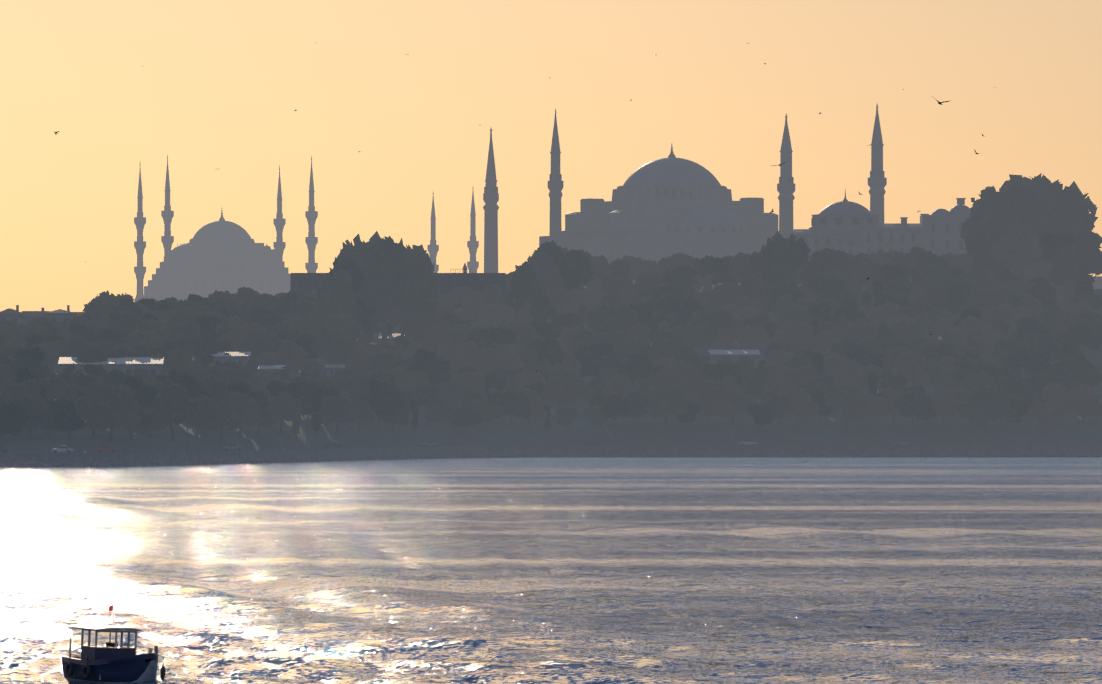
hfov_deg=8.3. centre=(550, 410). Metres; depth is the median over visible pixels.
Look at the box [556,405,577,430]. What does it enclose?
tree
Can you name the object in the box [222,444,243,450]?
parked car
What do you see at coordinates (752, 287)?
tree
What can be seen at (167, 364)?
tree
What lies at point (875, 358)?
tree
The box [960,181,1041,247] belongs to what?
tree
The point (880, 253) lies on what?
tree
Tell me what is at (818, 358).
tree
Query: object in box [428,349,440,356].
tree
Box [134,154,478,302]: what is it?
blue mosque minarets
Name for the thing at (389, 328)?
tree
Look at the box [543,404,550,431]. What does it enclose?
tree
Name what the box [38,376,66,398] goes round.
tree
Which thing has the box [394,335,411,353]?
tree
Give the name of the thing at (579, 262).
tree
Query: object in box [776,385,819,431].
tree
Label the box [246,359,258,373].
tree
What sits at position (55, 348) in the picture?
tree
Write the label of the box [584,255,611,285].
tree
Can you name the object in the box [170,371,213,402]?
tree
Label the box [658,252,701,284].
tree
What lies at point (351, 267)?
tree
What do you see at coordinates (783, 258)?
tree
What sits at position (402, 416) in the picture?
tree
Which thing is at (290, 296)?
tree
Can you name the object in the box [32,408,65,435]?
tree
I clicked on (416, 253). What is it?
tree
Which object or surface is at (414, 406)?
tree
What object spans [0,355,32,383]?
tree
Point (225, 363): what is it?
tree
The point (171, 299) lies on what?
tree
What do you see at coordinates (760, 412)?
tree
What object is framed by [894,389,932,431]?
tree
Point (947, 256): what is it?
tree
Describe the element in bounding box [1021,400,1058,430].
tree
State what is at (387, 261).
tree
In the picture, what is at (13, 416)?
tree
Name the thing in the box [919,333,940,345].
tree
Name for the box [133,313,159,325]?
tree
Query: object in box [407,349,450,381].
tree
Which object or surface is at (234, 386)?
tree
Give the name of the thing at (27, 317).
skyline houses
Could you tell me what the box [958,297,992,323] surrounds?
tree
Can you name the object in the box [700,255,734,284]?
tree
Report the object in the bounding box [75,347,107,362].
tree
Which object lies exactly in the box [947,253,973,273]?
tree
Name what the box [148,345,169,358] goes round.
tree
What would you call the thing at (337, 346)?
tree
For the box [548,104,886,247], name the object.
hagia sophia minarets
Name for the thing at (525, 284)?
tree
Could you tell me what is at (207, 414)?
tree
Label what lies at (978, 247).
tree
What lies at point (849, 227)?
domed building
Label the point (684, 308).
tree
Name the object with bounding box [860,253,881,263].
tree
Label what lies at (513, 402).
tree
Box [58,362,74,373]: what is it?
tree
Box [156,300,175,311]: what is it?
tree
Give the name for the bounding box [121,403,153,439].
tree
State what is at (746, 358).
tree
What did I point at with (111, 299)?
tree
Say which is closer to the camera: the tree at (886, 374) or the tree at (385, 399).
the tree at (385, 399)
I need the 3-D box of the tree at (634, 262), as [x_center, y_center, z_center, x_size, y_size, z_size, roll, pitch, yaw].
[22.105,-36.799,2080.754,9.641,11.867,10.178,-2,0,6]
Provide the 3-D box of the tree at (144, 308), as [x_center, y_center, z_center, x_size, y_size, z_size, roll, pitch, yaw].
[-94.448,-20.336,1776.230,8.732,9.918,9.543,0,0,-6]
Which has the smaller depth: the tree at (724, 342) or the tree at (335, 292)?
the tree at (335, 292)
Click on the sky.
(125, 86)
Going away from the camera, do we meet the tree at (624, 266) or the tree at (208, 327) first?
the tree at (208, 327)
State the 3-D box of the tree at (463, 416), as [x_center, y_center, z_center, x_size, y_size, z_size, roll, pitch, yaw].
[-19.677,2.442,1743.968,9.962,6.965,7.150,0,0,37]
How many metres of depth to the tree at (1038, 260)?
2075.70 m
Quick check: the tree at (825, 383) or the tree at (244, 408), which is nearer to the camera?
the tree at (244, 408)
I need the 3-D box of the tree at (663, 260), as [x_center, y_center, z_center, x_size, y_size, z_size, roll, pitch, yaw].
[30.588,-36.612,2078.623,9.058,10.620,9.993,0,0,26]
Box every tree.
[0,345,39,374]
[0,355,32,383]
[0,400,29,440]
[12,393,50,436]
[13,345,54,378]
[31,344,52,363]
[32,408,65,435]
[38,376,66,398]
[41,340,69,373]
[49,398,76,410]
[53,408,85,439]
[55,372,65,378]
[58,335,116,358]
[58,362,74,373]
[74,393,115,437]
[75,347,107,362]
[82,298,113,328]
[83,363,104,377]
[84,381,141,441]
[92,290,120,308]
[105,348,124,357]
[111,298,134,310]
[117,293,133,300]
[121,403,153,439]
[122,345,150,356]
[132,302,164,321]
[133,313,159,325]
[134,383,159,408]
[136,298,162,311]
[142,378,166,390]
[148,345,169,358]
[149,353,173,369]
[150,383,200,440]
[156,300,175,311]
[160,310,192,337]
[160,349,190,375]
[165,297,201,309]
[166,413,185,426]
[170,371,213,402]
[171,299,198,320]
[183,395,219,435]
[186,294,217,310]
[186,304,222,332]
[186,335,221,358]
[186,346,201,364]
[188,315,221,343]
[198,402,242,440]
[207,291,225,303]
[212,339,233,351]
[215,287,264,308]
[216,360,236,367]
[226,339,255,359]
[226,391,261,436]
[228,381,248,398]
[237,398,275,434]
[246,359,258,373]
[252,293,277,309]
[265,380,287,396]
[267,394,301,432]
[272,340,308,379]
[274,290,300,315]
[274,330,293,364]
[275,292,285,298]
[276,294,284,305]
[281,379,313,424]
[291,399,300,438]
[311,386,324,434]
[312,327,358,374]
[316,267,357,321]
[319,395,354,434]
[323,344,371,369]
[327,256,380,334]
[337,231,389,336]
[354,236,439,345]
[360,378,406,431]
[381,320,396,332]
[383,397,410,431]
[386,244,431,335]
[387,322,393,334]
[394,252,440,342]
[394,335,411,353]
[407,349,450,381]
[410,400,418,431]
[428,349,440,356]
[441,311,460,324]
[449,406,484,433]
[457,365,475,376]
[463,324,516,350]
[471,401,504,429]
[483,372,506,396]
[492,365,524,391]
[494,389,531,427]
[499,261,551,317]
[506,272,512,292]
[527,250,564,306]
[527,337,560,363]
[530,320,560,338]
[537,240,593,291]
[543,337,566,351]
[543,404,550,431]
[550,312,579,330]
[551,358,581,377]
[556,325,592,352]
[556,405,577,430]
[559,302,591,322]
[561,247,569,255]
[563,351,586,376]
[572,341,618,378]
[579,250,603,285]
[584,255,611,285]
[586,304,615,332]
[588,331,621,350]
[597,394,628,427]
[600,274,638,295]
[608,258,630,276]
[610,270,639,291]
[620,255,640,283]
[622,390,650,424]
[635,258,658,283]
[645,386,687,430]
[651,257,667,275]
[654,294,704,323]
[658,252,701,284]
[659,265,697,286]
[677,400,701,425]
[683,376,737,427]
[687,307,732,357]
[693,274,712,292]
[694,257,707,291]
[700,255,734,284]
[712,281,744,309]
[714,362,740,385]
[715,333,735,349]
[721,252,755,282]
[735,325,769,352]
[736,356,751,364]
[737,251,767,278]
[739,274,770,300]
[746,402,772,430]
[758,232,810,284]
[762,321,775,346]
[762,394,795,427]
[763,341,780,356]
[770,365,815,409]
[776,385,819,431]
[794,277,801,288]
[795,350,814,369]
[798,373,842,398]
[800,250,840,281]
[809,302,831,321]
[809,388,833,422]
[811,297,836,318]
[812,352,824,379]
[823,248,848,263]
[823,354,862,387]
[824,342,868,388]
[824,389,869,429]
[830,298,865,323]
[839,252,871,276]
[842,262,873,290]
[851,364,881,394]
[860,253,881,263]
[862,262,893,282]
[862,351,885,383]
[863,279,885,303]
[867,301,899,324]
[867,372,878,397]
[870,279,884,307]
[871,248,902,264]
[874,374,909,398]
[875,323,902,349]
[880,263,913,285]
[881,346,908,371]
[881,371,904,387]
[884,246,926,278]
[891,320,923,344]
[891,350,930,387]
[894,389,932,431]
[917,250,948,272]
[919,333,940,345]
[923,308,952,337]
[940,332,964,345]
[941,252,955,261]
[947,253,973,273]
[949,315,984,345]
[951,314,959,328]
[953,307,981,335]
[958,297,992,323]
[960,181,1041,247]
[965,231,1016,273]
[989,231,1039,274]
[999,174,1043,225]
[1004,173,1097,238]
[1013,316,1049,340]
[1018,281,1062,312]
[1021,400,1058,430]
[1022,261,1055,285]
[1033,234,1060,266]
[1038,231,1095,273]
[1040,383,1071,405]
[1043,230,1101,277]
[1062,392,1101,423]
[1073,360,1101,392]
[1078,272,1095,291]
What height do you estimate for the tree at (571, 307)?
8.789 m
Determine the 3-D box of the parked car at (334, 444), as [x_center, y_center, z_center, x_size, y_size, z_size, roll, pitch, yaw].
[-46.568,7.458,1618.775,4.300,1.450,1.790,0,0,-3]
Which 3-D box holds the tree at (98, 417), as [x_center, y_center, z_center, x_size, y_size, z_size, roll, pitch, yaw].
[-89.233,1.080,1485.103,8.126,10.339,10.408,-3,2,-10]
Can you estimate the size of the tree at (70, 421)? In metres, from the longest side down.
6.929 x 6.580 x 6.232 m
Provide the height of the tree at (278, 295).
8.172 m
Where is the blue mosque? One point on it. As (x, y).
(222, 254)
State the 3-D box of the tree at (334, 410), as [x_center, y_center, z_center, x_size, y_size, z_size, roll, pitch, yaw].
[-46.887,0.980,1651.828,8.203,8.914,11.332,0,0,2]
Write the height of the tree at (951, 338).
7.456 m
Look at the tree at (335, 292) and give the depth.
1867.01 m
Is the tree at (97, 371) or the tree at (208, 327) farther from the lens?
the tree at (208, 327)
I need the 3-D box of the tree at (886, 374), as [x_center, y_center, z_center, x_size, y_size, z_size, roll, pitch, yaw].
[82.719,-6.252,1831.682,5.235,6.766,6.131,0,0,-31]
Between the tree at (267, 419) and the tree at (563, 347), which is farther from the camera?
the tree at (563, 347)
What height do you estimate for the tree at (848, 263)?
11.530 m
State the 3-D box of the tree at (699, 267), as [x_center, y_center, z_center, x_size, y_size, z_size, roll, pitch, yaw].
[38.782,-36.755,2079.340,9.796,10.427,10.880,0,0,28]
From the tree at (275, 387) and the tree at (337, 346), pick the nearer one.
the tree at (275, 387)
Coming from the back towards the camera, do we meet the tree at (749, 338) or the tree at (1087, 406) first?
the tree at (749, 338)
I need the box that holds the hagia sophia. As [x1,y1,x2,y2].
[539,144,778,291]
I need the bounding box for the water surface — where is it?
[0,457,1101,683]
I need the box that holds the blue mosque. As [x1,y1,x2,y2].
[144,208,289,300]
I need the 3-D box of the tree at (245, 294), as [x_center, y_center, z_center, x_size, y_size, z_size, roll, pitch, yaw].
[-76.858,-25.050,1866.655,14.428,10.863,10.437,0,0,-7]
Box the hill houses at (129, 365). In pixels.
[58,324,760,380]
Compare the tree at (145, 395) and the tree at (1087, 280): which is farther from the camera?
the tree at (1087, 280)
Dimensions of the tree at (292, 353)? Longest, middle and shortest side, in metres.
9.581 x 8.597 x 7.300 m
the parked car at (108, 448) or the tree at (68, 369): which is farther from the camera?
the tree at (68, 369)
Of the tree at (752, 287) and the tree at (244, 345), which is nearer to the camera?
the tree at (244, 345)
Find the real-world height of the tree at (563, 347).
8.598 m
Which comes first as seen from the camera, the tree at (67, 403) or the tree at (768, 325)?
the tree at (67, 403)
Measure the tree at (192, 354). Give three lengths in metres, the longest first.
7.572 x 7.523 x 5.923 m
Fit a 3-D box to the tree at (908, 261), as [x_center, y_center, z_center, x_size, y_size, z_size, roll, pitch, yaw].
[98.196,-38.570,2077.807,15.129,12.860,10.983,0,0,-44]
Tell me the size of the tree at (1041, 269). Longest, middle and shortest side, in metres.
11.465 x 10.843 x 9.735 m
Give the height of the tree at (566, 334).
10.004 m
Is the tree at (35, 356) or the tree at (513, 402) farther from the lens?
the tree at (513, 402)
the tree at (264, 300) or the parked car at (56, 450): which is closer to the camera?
the parked car at (56, 450)
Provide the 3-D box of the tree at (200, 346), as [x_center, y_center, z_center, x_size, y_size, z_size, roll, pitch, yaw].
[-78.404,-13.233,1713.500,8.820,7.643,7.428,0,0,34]
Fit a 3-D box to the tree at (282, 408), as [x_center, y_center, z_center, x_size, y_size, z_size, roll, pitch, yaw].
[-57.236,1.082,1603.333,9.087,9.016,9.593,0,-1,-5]
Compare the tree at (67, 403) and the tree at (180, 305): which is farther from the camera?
the tree at (180, 305)
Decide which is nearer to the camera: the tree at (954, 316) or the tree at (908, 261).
the tree at (954, 316)
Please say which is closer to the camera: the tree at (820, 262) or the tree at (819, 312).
the tree at (819, 312)
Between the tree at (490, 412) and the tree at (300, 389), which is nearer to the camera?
the tree at (300, 389)
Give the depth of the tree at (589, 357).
1846.34 m
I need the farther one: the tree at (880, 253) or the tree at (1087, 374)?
the tree at (880, 253)
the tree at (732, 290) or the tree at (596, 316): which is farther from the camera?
the tree at (732, 290)
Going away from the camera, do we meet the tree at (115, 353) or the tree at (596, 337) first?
the tree at (115, 353)
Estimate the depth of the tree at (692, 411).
1780.72 m
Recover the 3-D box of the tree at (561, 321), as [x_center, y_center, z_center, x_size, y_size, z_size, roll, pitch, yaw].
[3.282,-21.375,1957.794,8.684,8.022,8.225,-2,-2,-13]
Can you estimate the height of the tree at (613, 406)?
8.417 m
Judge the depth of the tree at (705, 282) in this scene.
2048.87 m
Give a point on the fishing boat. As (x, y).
(111, 663)
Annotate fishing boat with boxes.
[62,601,165,683]
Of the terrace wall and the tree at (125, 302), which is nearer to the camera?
the tree at (125, 302)
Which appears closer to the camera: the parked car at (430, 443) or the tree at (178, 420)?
the tree at (178, 420)
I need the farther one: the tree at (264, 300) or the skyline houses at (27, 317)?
the tree at (264, 300)
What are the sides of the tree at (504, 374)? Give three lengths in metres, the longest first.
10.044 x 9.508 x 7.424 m
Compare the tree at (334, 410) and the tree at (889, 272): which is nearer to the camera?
the tree at (334, 410)
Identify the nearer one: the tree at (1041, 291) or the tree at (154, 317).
the tree at (154, 317)
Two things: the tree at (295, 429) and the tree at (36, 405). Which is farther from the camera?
the tree at (295, 429)
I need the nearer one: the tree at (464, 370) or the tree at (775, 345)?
the tree at (464, 370)
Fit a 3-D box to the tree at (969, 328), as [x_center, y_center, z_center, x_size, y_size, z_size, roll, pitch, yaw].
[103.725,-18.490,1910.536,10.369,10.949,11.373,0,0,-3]
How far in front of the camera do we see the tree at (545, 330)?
1925.47 m
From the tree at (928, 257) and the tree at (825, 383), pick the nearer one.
the tree at (825, 383)
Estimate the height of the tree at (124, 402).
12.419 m
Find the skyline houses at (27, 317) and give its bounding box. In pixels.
[0,305,84,324]
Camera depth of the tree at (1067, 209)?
2078.46 m
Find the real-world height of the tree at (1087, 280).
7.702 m
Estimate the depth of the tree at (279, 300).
1883.02 m
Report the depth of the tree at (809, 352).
1855.03 m
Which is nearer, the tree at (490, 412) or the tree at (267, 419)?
the tree at (267, 419)
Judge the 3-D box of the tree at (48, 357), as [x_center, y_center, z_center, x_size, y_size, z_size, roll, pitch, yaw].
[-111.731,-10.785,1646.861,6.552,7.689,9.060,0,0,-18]
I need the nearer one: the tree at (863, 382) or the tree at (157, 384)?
the tree at (157, 384)
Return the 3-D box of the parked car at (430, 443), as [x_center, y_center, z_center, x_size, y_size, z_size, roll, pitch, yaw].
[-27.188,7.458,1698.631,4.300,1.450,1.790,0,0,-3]
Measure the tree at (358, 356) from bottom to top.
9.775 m
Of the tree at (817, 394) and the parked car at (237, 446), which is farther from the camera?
the tree at (817, 394)
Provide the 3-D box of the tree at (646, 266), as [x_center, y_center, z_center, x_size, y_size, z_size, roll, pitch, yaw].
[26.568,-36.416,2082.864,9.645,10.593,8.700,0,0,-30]
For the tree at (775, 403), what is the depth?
1777.40 m
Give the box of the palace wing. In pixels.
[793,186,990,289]
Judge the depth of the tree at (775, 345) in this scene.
1899.55 m
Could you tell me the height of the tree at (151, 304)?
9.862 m
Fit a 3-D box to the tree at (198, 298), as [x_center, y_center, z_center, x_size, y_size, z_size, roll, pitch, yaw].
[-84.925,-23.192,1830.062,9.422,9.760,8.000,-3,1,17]
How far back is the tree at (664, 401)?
1776.32 m
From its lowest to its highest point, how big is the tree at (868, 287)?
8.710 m
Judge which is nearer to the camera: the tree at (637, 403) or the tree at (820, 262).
the tree at (637, 403)
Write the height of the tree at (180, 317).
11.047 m
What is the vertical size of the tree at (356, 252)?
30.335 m
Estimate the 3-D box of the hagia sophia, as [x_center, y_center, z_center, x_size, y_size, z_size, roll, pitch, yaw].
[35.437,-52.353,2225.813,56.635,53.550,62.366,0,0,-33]
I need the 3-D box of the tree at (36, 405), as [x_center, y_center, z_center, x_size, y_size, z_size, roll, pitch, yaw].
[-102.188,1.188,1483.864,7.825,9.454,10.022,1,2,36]
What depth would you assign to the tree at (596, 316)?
1948.15 m
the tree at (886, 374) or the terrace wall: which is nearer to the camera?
the tree at (886, 374)
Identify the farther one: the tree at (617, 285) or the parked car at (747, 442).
the tree at (617, 285)
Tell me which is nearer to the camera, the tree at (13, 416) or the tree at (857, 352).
the tree at (13, 416)
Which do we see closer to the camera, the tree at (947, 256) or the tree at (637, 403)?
the tree at (637, 403)
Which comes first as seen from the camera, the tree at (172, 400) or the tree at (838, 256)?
the tree at (172, 400)
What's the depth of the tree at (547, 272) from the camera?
2003.51 m
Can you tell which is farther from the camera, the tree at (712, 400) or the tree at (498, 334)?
the tree at (498, 334)
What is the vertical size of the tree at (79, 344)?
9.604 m
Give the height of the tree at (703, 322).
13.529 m
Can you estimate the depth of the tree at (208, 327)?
1738.23 m
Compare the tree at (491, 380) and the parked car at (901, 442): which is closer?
the parked car at (901, 442)
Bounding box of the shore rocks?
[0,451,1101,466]
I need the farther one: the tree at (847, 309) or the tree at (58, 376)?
the tree at (847, 309)
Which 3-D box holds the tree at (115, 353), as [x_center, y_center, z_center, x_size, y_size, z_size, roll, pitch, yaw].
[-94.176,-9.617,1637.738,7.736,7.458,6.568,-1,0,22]
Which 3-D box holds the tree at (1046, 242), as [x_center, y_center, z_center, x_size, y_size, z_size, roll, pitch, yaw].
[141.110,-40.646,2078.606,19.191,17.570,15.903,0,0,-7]
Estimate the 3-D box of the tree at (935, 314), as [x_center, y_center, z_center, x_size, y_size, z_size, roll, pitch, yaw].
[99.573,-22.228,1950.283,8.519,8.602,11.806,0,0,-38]
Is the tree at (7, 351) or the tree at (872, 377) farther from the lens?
the tree at (872, 377)
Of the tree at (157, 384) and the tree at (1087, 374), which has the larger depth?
the tree at (1087, 374)
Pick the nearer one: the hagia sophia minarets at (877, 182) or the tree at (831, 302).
the tree at (831, 302)
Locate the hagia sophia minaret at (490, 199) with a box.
[483,128,498,272]
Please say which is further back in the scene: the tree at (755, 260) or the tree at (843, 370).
the tree at (755, 260)
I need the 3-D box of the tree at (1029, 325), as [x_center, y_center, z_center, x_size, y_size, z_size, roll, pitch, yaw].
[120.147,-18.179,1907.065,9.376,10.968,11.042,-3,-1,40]
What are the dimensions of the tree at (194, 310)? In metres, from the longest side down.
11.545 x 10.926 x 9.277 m
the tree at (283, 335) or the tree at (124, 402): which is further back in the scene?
the tree at (283, 335)
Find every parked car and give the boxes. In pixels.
[51,446,72,452]
[95,445,116,452]
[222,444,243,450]
[322,442,342,448]
[420,440,438,446]
[739,440,757,445]
[894,439,912,445]
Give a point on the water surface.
(724, 571)
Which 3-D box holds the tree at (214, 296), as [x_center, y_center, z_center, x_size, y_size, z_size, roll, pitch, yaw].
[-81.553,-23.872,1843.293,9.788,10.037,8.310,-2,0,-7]
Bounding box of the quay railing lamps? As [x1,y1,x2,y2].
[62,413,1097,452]
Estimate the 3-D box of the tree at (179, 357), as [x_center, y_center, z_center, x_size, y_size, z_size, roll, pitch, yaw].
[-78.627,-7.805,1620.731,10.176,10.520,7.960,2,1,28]
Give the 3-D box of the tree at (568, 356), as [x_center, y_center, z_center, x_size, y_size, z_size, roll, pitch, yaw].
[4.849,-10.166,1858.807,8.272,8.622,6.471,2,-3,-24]
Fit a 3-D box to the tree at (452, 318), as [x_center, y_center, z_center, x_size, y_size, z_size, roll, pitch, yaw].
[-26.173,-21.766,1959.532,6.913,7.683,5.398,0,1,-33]
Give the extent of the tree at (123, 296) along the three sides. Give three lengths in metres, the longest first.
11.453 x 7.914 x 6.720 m
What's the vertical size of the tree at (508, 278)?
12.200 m
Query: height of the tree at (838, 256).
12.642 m
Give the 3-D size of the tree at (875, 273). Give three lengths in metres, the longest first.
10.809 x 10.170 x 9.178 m
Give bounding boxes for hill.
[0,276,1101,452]
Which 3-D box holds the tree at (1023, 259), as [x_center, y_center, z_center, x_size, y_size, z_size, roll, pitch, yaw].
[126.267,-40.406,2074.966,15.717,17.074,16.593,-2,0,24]
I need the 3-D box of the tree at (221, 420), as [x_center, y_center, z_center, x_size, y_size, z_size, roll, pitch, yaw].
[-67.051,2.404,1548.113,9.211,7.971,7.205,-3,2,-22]
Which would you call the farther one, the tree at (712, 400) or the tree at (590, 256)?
the tree at (590, 256)
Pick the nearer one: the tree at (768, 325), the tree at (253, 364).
the tree at (253, 364)
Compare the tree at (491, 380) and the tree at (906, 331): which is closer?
the tree at (491, 380)
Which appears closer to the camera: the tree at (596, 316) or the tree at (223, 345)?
the tree at (223, 345)
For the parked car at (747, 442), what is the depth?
1749.65 m
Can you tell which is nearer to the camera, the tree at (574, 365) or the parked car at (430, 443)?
the parked car at (430, 443)
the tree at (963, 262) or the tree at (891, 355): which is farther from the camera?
the tree at (963, 262)
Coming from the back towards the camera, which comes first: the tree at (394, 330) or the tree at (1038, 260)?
the tree at (1038, 260)
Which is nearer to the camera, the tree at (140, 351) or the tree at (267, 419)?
the tree at (267, 419)
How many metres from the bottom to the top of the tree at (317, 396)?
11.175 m
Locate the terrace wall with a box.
[290,263,505,295]
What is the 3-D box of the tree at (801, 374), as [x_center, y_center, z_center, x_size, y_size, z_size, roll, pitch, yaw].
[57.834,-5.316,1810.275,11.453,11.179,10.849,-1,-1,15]
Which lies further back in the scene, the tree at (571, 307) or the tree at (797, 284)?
the tree at (797, 284)
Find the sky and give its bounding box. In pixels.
[0,0,1101,311]
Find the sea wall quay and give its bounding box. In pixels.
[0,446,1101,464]

